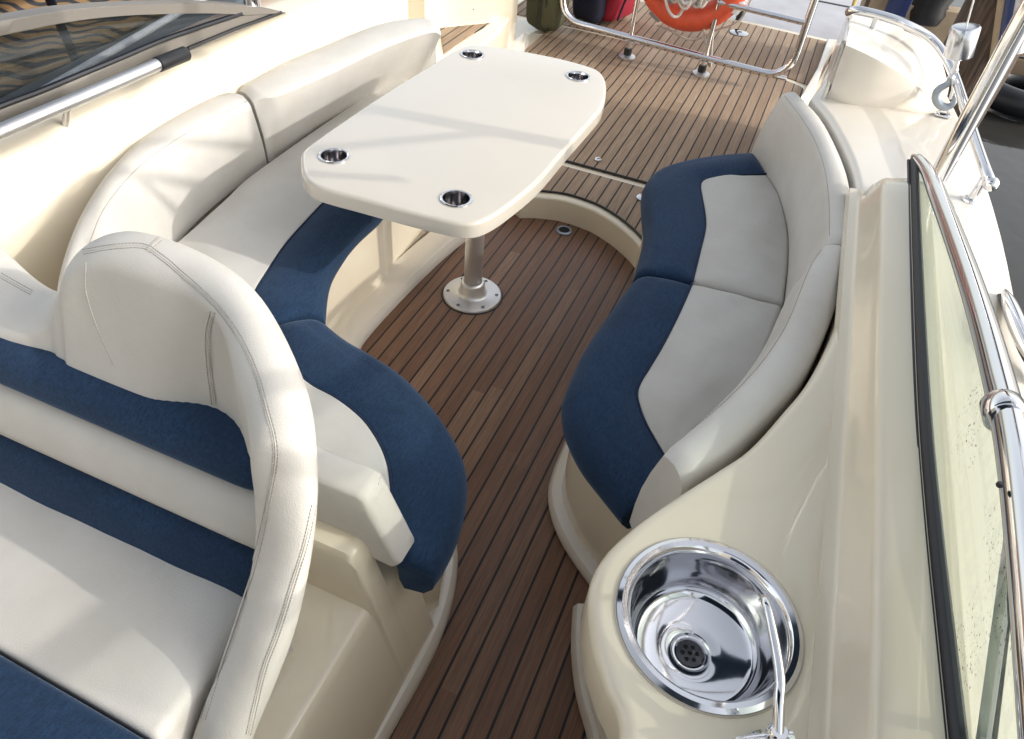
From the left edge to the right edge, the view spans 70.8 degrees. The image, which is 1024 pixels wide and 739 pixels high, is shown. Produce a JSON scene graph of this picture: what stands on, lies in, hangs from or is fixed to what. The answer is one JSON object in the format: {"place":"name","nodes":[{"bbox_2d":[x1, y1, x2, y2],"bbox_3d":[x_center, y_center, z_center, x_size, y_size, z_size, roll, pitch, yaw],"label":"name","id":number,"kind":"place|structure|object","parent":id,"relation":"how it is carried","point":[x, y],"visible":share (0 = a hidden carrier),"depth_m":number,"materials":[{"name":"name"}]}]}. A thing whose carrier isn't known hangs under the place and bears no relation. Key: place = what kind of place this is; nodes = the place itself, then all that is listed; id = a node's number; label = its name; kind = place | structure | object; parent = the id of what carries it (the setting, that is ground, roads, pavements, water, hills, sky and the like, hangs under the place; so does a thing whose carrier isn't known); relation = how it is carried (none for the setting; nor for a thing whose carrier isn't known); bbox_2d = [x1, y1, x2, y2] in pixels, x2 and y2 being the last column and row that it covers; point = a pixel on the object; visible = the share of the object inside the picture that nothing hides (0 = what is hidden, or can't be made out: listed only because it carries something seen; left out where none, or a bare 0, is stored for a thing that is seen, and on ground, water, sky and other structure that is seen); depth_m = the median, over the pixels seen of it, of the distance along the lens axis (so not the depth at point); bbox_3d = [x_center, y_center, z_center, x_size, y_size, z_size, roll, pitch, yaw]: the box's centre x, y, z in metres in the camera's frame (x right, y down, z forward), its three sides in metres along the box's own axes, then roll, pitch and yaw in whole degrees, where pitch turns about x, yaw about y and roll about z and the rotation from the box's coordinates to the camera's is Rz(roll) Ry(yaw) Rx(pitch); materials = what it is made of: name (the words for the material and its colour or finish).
{"place":"outdoors","nodes":[
{"label":"outdoors","id":0,"kind":"place"},
{"bbox_2d":[361,214,634,738],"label":"cockpit floor","id":1,"kind":"structure","parent":0,"point":[491,388],"depth_m":2.26,"materials":[{"name":"brown wood"}]},
{"bbox_2d":[57,18,466,738],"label":"bench seat","id":2,"kind":"object","parent":1,"relation":"on","point":[331,286],"visible":0.62,"depth_m":2.14,"materials":[{"name":"white leather"}]},
{"bbox_2d":[253,519,433,738],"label":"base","id":3,"kind":"object","parent":1,"relation":"on","point":[364,627],"visible":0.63,"depth_m":1.46,"materials":[{"name":"beige plastic"}]},
{"bbox_2d":[0,231,317,738],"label":"helm bench","id":4,"kind":"object","parent":3,"relation":"on","point":[158,481],"visible":1,"depth_m":1.12,"materials":[{"name":"white leather"}]},
{"bbox_2d":[301,45,605,314],"bbox_3d":[-0.142,-0.555,2.550,0.671,0.724,1.219,19,46,13],"label":"cockpit table","id":5,"kind":"object","parent":1,"relation":"on","point":[472,145],"visible":1,"depth_m":2.19,"materials":[{"name":"white plastic"}]},
{"bbox_2d":[556,225,571,235],"bbox_3d":[0.229,-0.613,3.163,0.072,0.008,0.072,19,46,13],"label":"floor drain","id":6,"kind":"object","parent":1,"relation":"on","point":[564,230],"visible":1,"depth_m":3.16,"materials":[{"name":"silver metal"}]},
{"bbox_2d":[548,92,848,584],"bbox_3d":[0.586,-0.206,2.259,0.681,0.741,2.041,19,46,13],"label":"bench seat","id":7,"kind":"object","parent":1,"relation":"on","point":[696,361],"visible":0.98,"depth_m":1.99,"materials":[{"name":"white leather"}]},
{"bbox_2d":[571,307,837,738],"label":"wet bar","id":8,"kind":"object","parent":1,"relation":"on","point":[761,501],"visible":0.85,"depth_m":1.18,"materials":[{"name":"beige plastic"}]},
{"bbox_2d":[614,537,804,717],"bbox_3d":[0.289,0.413,1.111,0.283,0.128,0.282,19,46,13],"label":"sink","id":9,"kind":"object","parent":8,"relation":"in","point":[691,624],"visible":0.97,"depth_m":1.14,"materials":[{"name":"silver metal"}]},
{"bbox_2d":[733,594,794,738],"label":"tap","id":10,"kind":"object","parent":8,"relation":"on","point":[776,727],"visible":1,"depth_m":0.91,"materials":[{"name":"silver metal"}]},
{"bbox_2d":[515,0,827,267],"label":"aft deck","id":11,"kind":"structure","parent":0,"point":[622,238],"depth_m":3.16,"materials":[{"name":"beige plastic"}]},
{"bbox_2d":[408,0,528,62],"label":"aft step moulding","id":12,"kind":"object","parent":11,"relation":"on","point":[465,23],"visible":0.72,"depth_m":3.69,"materials":[{"name":"white plastic"}]},
{"bbox_2d":[526,0,569,30],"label":"backpack","id":13,"kind":"object","parent":11,"relation":"on","point":[544,15],"visible":0.92,"depth_m":4.44,"materials":[{"name":"green fabric"}]},
{"bbox_2d":[542,165,643,235],"bbox_3d":[0.106,-0.779,3.171,1.230,0.010,0.566,19,46,13],"label":"step planking","id":14,"kind":"object","parent":11,"relation":"on","point":[620,199],"visible":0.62,"depth_m":3.21,"materials":[{"name":"brown wood"}]},
{"bbox_2d":[540,160,646,238],"bbox_3d":[0.295,-0.781,3.184,1.570,0.012,0.498,19,46,13],"label":"deck seam","id":15,"kind":"object","parent":11,"relation":"on","point":[601,206],"visible":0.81,"depth_m":3.17,"materials":[{"name":"black rubber"}]},
{"bbox_2d":[524,26,803,184],"bbox_3d":[0.694,-1.459,3.934,1.620,0.010,1.694,19,46,13],"label":"deck planking","id":16,"kind":"object","parent":11,"relation":"on","point":[662,109],"visible":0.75,"depth_m":3.94,"materials":[{"name":"brown wood"}]},
{"bbox_2d":[594,157,601,161],"bbox_3d":[0.408,-0.997,3.411,0.036,0.008,0.036,19,46,13],"label":"deck fitting","id":17,"kind":"object","parent":16,"relation":"on","point":[598,159],"visible":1,"depth_m":3.40,"materials":[{"name":"silver metal"}]},
{"bbox_2d":[559,0,818,77],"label":"guard rail","id":18,"kind":"object","parent":16,"relation":"on","point":[704,57],"visible":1,"depth_m":4.17,"materials":[{"name":"silver metal"}]},
{"bbox_2d":[644,0,751,67],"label":"life ring","id":19,"kind":"object","parent":18,"relation":"hanging from","point":[691,19],"visible":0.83,"depth_m":4.11,"materials":[{"name":"orange plastic"}]},
{"bbox_2d":[664,0,708,18],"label":"rope coil","id":20,"kind":"object","parent":19,"relation":"hanging from","point":[696,4],"visible":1,"depth_m":4.00,"materials":[{"name":"white fabric"}]},
{"bbox_2d":[774,75,786,79],"bbox_3d":[1.575,-1.775,4.334,0.160,0.015,0.050,19,46,13],"label":"hatch hinge","id":21,"kind":"object","parent":16,"relation":"on","point":[783,77],"visible":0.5,"depth_m":4.31,"materials":[{"name":"silver metal"}]},
{"bbox_2d":[517,0,833,84],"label":"platform planking","id":22,"kind":"object","parent":11,"relation":"on","point":[765,48],"visible":0.41,"depth_m":4.71,"materials":[{"name":"brown wood"}]},
{"bbox_2d":[572,0,606,23],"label":"holdall","id":23,"kind":"object","parent":22,"relation":"on","point":[592,11],"visible":0.81,"depth_m":4.63,"materials":[{"name":"black fabric"}]},
{"bbox_2d":[603,0,639,21],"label":"sail bag","id":24,"kind":"object","parent":22,"relation":"on","point":[615,10],"visible":0.8,"depth_m":4.66,"materials":[{"name":"red fabric"}]},
{"bbox_2d":[730,29,747,35],"bbox_3d":[1.525,-2.264,4.833,0.124,0.008,0.123,19,46,13],"label":"deck fitting","id":25,"kind":"object","parent":22,"relation":"on","point":[738,32],"visible":1,"depth_m":4.82,"materials":[{"name":"silver metal"}]},
{"bbox_2d":[801,18,948,107],"bbox_3d":[1.771,-1.561,3.541,0.482,0.872,2.812,19,46,13],"label":"quarter moulding","id":26,"kind":"object","parent":22,"relation":"on","point":[880,65],"visible":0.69,"depth_m":2.48,"materials":[{"name":"white plastic"}]},
{"bbox_2d":[735,11,743,19],"bbox_3d":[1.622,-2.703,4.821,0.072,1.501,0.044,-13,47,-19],"label":"boarding ladder","id":27,"kind":"object","parent":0,"point":[739,15],"depth_m":5.02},
{"bbox_2d":[950,0,1023,313],"bbox_3d":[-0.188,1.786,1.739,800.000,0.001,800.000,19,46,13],"label":"water","id":28,"kind":"structure","parent":0,"point":[1002,136],"depth_m":5.46,"materials":[{"name":"grey liquid"}]},
{"bbox_2d":[0,0,243,101],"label":"neighbour boat","id":29,"kind":"object","parent":28,"relation":"on","point":[32,59],"visible":0.19,"depth_m":2.93,"materials":[{"name":"fabric"}]},
{"bbox_2d":[394,0,816,396],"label":"hull","id":30,"kind":"object","parent":28,"relation":"on","point":[402,5],"depth_m":3.46,"materials":[{"name":"white plastic"}]},
{"bbox_2d":[0,0,402,290],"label":"cockpit coaming","id":31,"kind":"object","parent":30,"relation":"attached to","point":[53,172],"visible":0.45,"depth_m":2.06,"materials":[{"name":"white plastic"}]},
{"bbox_2d":[0,46,190,139],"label":"handrail","id":32,"kind":"object","parent":31,"relation":"on","point":[65,104],"visible":1,"depth_m":1.91,"materials":[{"name":"silver metal"}]},
{"bbox_2d":[0,0,285,121],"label":"side windscreen","id":33,"kind":"object","parent":31,"relation":"on","point":[240,17],"visible":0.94,"depth_m":2.03,"materials":[{"name":"grey"}]},
{"bbox_2d":[808,15,1023,738],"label":"side deck","id":34,"kind":"structure","parent":30,"relation":"on","point":[873,145],"depth_m":1.65,"materials":[{"name":"white plastic"}]},
{"bbox_2d":[243,0,1023,210],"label":"canopy hoop","id":35,"kind":"object","parent":34,"relation":"on","point":[1003,56],"visible":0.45,"depth_m":1.82,"materials":[{"name":"silver metal"}]},
{"bbox_2d":[807,178,971,738],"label":"windscreen coaming","id":36,"kind":"object","parent":34,"relation":"on","point":[875,672],"visible":0.91,"depth_m":1.15,"materials":[{"name":"beige plastic"}]},
{"bbox_2d":[907,153,1023,738],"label":"side windscreen","id":37,"kind":"object","parent":36,"relation":"on","point":[1001,405],"visible":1,"depth_m":0.96,"materials":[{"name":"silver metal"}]},
{"bbox_2d":[845,6,999,204],"bbox_3d":[1.403,-0.893,2.333,0.302,0.253,0.972,-3,45,-9],"label":"stern rail","id":38,"kind":"object","parent":34,"relation":"on","point":[988,181],"visible":0.89,"depth_m":2.41,"materials":[{"name":"silver metal"}]},
{"bbox_2d":[931,0,981,118],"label":"lifting hook","id":39,"kind":"object","parent":34,"relation":"on","point":[962,41],"visible":0.98,"depth_m":2.35,"materials":[{"name":"silver metal"}]},
{"bbox_2d":[997,289,1023,361],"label":"mooring cleat","id":40,"kind":"object","parent":34,"relation":"on","point":[1013,314],"visible":1,"depth_m":1.63,"materials":[{"name":"silver metal"}]},
{"bbox_2d":[686,0,925,41],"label":"floating pontoon","id":41,"kind":"object","parent":28,"relation":"on","point":[828,19],"depth_m":6.71,"materials":[{"name":"grey plastic"}]},
{"bbox_2d":[860,0,1023,75],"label":"jetty","id":42,"kind":"object","parent":28,"relation":"in","point":[903,8],"depth_m":5.68,"materials":[{"name":"brown wood"}]},
{"bbox_2d":[909,0,953,26],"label":"mooring bollard","id":43,"kind":"object","parent":42,"relation":"on","point":[930,13],"visible":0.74,"depth_m":5.65,"materials":[{"name":"black rubber"}]},
{"bbox_2d":[942,0,1019,126],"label":"mooring post","id":44,"kind":"object","parent":28,"relation":"in","point":[982,15],"visible":0.07,"depth_m":4.16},
{"bbox_2d":[989,0,1023,58],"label":"marker post","id":45,"kind":"object","parent":44,"relation":"attached to","point":[1005,10],"visible":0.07,"depth_m":3.99,"materials":[{"name":"paint"}]},
{"bbox_2d":[990,74,1023,119],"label":"tyre fender","id":46,"kind":"object","parent":28,"relation":"on","point":[1009,100],"visible":0.38,"depth_m":6.24,"materials":[{"name":"black rubber"}]}
]}

